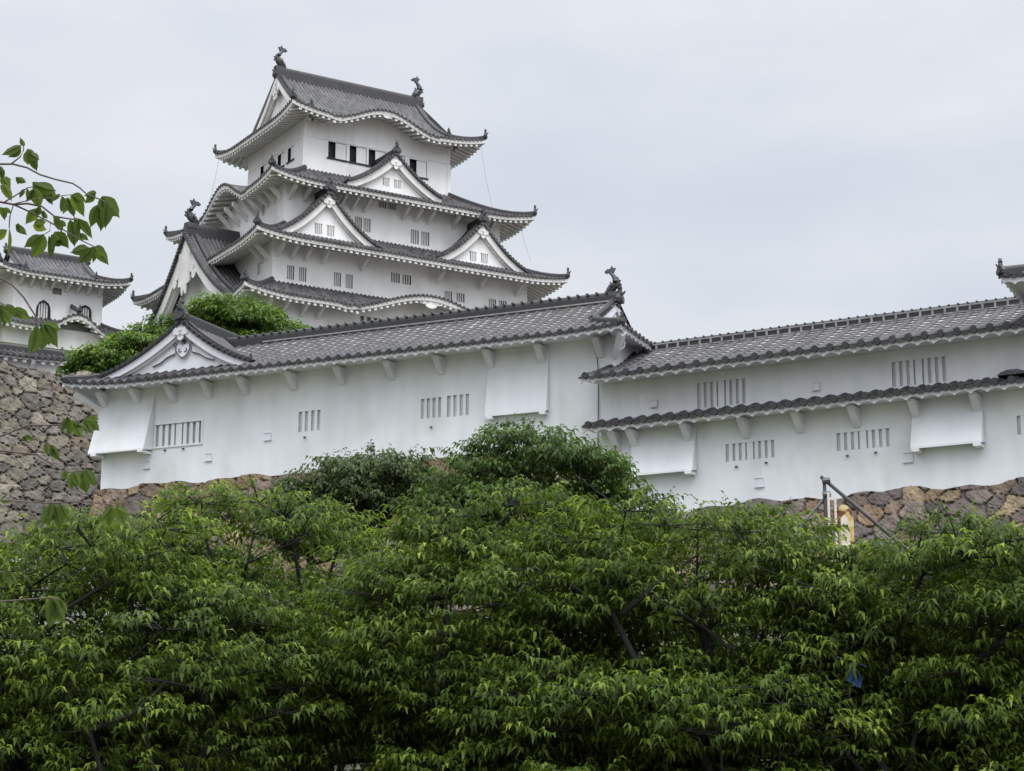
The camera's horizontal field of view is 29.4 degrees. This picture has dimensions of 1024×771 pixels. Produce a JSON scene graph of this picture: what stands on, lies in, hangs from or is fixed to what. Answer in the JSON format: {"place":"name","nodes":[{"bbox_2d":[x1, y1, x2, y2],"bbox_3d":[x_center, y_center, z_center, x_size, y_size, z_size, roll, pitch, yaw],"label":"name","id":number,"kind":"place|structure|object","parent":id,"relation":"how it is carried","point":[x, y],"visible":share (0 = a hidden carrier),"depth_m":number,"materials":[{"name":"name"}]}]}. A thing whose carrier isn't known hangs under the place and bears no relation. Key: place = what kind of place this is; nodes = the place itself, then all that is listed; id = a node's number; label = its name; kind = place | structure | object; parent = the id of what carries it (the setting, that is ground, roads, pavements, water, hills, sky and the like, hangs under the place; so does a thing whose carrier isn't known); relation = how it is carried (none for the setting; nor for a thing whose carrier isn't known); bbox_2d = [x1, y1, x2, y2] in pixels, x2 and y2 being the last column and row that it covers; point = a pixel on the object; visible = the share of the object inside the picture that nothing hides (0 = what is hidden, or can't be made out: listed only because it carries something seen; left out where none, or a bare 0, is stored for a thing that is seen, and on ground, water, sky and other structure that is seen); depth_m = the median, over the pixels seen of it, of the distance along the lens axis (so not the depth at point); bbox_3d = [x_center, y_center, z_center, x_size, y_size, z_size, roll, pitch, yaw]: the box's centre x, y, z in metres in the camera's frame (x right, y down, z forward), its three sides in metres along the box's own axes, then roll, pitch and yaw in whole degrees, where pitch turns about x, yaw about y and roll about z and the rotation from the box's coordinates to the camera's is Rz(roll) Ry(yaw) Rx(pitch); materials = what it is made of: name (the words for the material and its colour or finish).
{"place":"outdoors","nodes":[
{"label":"outdoors","id":0,"kind":"place"},
{"bbox_2d":[0,341,72,372],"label":"keep mound","id":1,"kind":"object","parent":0,"point":[66,353],"depth_m":132.74,"materials":[{"name":"tile"}]},
{"bbox_2d":[0,242,138,350],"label":"keep","id":2,"kind":"structure","parent":1,"relation":"on","point":[70,296],"depth_m":163.03,"materials":[{"name":"paint"}]},
{"bbox_2d":[130,45,570,330],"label":"castle keep","id":3,"kind":"structure","parent":1,"relation":"on","point":[346,205],"depth_m":161.44,"materials":[{"name":"paint"}]},
{"bbox_2d":[55,310,174,374],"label":"broadleaf tree","id":4,"kind":"object","parent":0,"point":[110,351],"visible":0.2,"depth_m":113.93,"materials":[{"name":"green plant"}]},
{"bbox_2d":[184,289,310,335],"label":"broadleaf tree","id":5,"kind":"object","parent":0,"point":[251,316],"visible":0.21,"depth_m":115.74,"materials":[{"name":"green plant"}]},
{"bbox_2d":[0,0,1023,342],"label":"sky","id":6,"kind":"structure","parent":0,"point":[737,165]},
{"bbox_2d":[427,591,945,613],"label":"terrace","id":7,"kind":"structure","parent":0,"point":[783,593],"depth_m":50.05,"materials":[{"name":"green plant"}]},
{"bbox_2d":[0,359,101,554],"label":"stone wall","id":8,"kind":"structure","parent":7,"relation":"on","point":[32,396],"depth_m":100.83,"materials":[{"name":"grey stone"}]},
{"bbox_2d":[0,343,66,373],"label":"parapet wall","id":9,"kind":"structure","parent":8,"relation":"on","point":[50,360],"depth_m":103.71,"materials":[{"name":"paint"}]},
{"bbox_2d":[246,463,383,575],"bbox_3d":[-6.390,5.306,63.016,4.414,5.682,4.485,10,-16,-38],"label":"evergreen tree","id":10,"kind":"object","parent":7,"relation":"on","point":[286,483],"visible":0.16,"depth_m":62.80,"materials":[{"name":"green plant"}]},
{"bbox_2d":[87,447,600,586],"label":"stone wall","id":11,"kind":"structure","parent":7,"relation":"on","point":[139,494],"depth_m":91.43,"materials":[{"name":"stone"}]},
{"bbox_2d":[300,439,444,551],"bbox_3d":[-4.480,5.031,63.682,5.132,6.516,4.783,11,-17,-40],"label":"evergreen tree","id":12,"kind":"object","parent":7,"relation":"on","point":[386,479],"visible":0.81,"depth_m":63.07,"materials":[{"name":"green plant"}]},
{"bbox_2d":[391,413,695,586],"bbox_3d":[0.951,4.303,61.513,10.515,6.971,7.427,0,-13,0],"label":"evergreen tree","id":13,"kind":"object","parent":7,"relation":"on","point":[611,471],"visible":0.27,"depth_m":60.79,"materials":[{"name":"green plant"}]},
{"bbox_2d":[634,477,1023,586],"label":"stone wall","id":14,"kind":"structure","parent":7,"relation":"on","point":[888,509],"depth_m":75.77,"materials":[{"name":"stone"}]},
{"bbox_2d":[578,295,1023,511],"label":"corridor turret","id":15,"kind":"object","parent":14,"relation":"on","point":[931,397],"visible":1,"depth_m":78.67,"materials":[{"name":"paint"}]},
{"bbox_2d":[827,492,854,574],"bbox_3d":[8.850,4.290,52.348,0.680,2.880,0.118,0,-13,0],"label":"marker board","id":16,"kind":"object","parent":7,"relation":"on","point":[845,515],"visible":0.56,"depth_m":52.46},
{"bbox_2d":[792,475,923,563],"bbox_3d":[9.445,4.131,52.738,4.637,3.403,0.241,2,-13,-11],"label":"pipe stay","id":17,"kind":"object","parent":7,"relation":"on","point":[825,481],"visible":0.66,"depth_m":52.88,"materials":[{"name":"grey metal"}]},
{"label":"ground","id":18,"kind":"structure","parent":0,"visible":0},
{"bbox_2d":[0,138,128,627],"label":"cherry tree","id":19,"kind":"object","parent":18,"relation":"on","point":[104,211],"visible":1,"depth_m":7.05,"materials":[{"name":"green plant"}]},
{"bbox_2d":[2,555,166,763],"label":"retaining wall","id":20,"kind":"structure","parent":18,"relation":"on","point":[45,623],"depth_m":49.85,"materials":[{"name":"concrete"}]},
{"bbox_2d":[1,604,351,770],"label":"understorey tree","id":21,"kind":"object","parent":18,"relation":"on","point":[134,744],"depth_m":36.20,"materials":[{"name":"green plant"}]},
{"bbox_2d":[0,482,382,770],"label":"cherry tree","id":22,"kind":"object","parent":18,"relation":"on","point":[43,720],"visible":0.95,"depth_m":21.51,"materials":[{"name":"green plant"}]},
{"bbox_2d":[6,476,490,770],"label":"cherry tree","id":23,"kind":"object","parent":18,"relation":"on","point":[300,579],"visible":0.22,"depth_m":24.15,"materials":[{"name":"green plant"}]},
{"bbox_2d":[286,588,562,770],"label":"understorey tree","id":24,"kind":"object","parent":18,"relation":"on","point":[378,736],"visible":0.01,"depth_m":35.10,"materials":[{"name":"green plant"}]},
{"bbox_2d":[230,474,780,770],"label":"cherry tree","id":25,"kind":"object","parent":18,"relation":"on","point":[401,725],"visible":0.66,"depth_m":22.05,"materials":[{"name":"green plant"}]},
{"bbox_2d":[207,587,1013,770],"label":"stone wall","id":26,"kind":"structure","parent":18,"relation":"on","point":[464,608],"depth_m":49.80,"materials":[{"name":"grey stone"}]},
{"bbox_2d":[402,477,979,770],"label":"cherry tree","id":27,"kind":"object","parent":18,"relation":"on","point":[636,689],"visible":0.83,"depth_m":21.31,"materials":[{"name":"green plant"}]},
{"bbox_2d":[615,570,897,770],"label":"understorey tree","id":28,"kind":"object","parent":18,"relation":"on","point":[748,637],"visible":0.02,"depth_m":35.63,"materials":[{"name":"green plant"}]},
{"bbox_2d":[686,500,1023,770],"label":"cherry tree","id":29,"kind":"object","parent":18,"relation":"on","point":[977,598],"visible":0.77,"depth_m":20.92,"materials":[{"name":"green plant"}]},
{"bbox_2d":[836,657,866,687],"bbox_3d":[3.620,3.052,20.747,0.324,0.337,0.092,0,-13,0],"label":"blue tarpaulin","id":30,"kind":"object","parent":29,"relation":"hanging from","point":[851,678],"visible":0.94,"depth_m":20.72,"materials":[{"name":"blue plastic"}]},
{"bbox_2d":[875,547,1023,770],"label":"cherry tree","id":31,"kind":"object","parent":18,"relation":"on","point":[979,691],"visible":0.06,"depth_m":22.05,"materials":[{"name":"green plant"}]},
{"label":"turret terrace","id":32,"kind":"structure","parent":18,"relation":"on","visible":0},
{"bbox_2d":[59,266,652,488],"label":"corridor turret","id":33,"kind":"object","parent":32,"relation":"on","point":[186,397],"visible":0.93,"depth_m":90.52,"materials":[{"name":"paint"}]},
{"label":"right terrace","id":34,"kind":"structure","parent":0,"visible":0},
{"bbox_2d":[995,258,1023,305],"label":"corner turret","id":35,"kind":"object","parent":34,"relation":"on","point":[1011,277],"visible":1,"depth_m":73.23,"materials":[{"name":"paint"}]}
]}

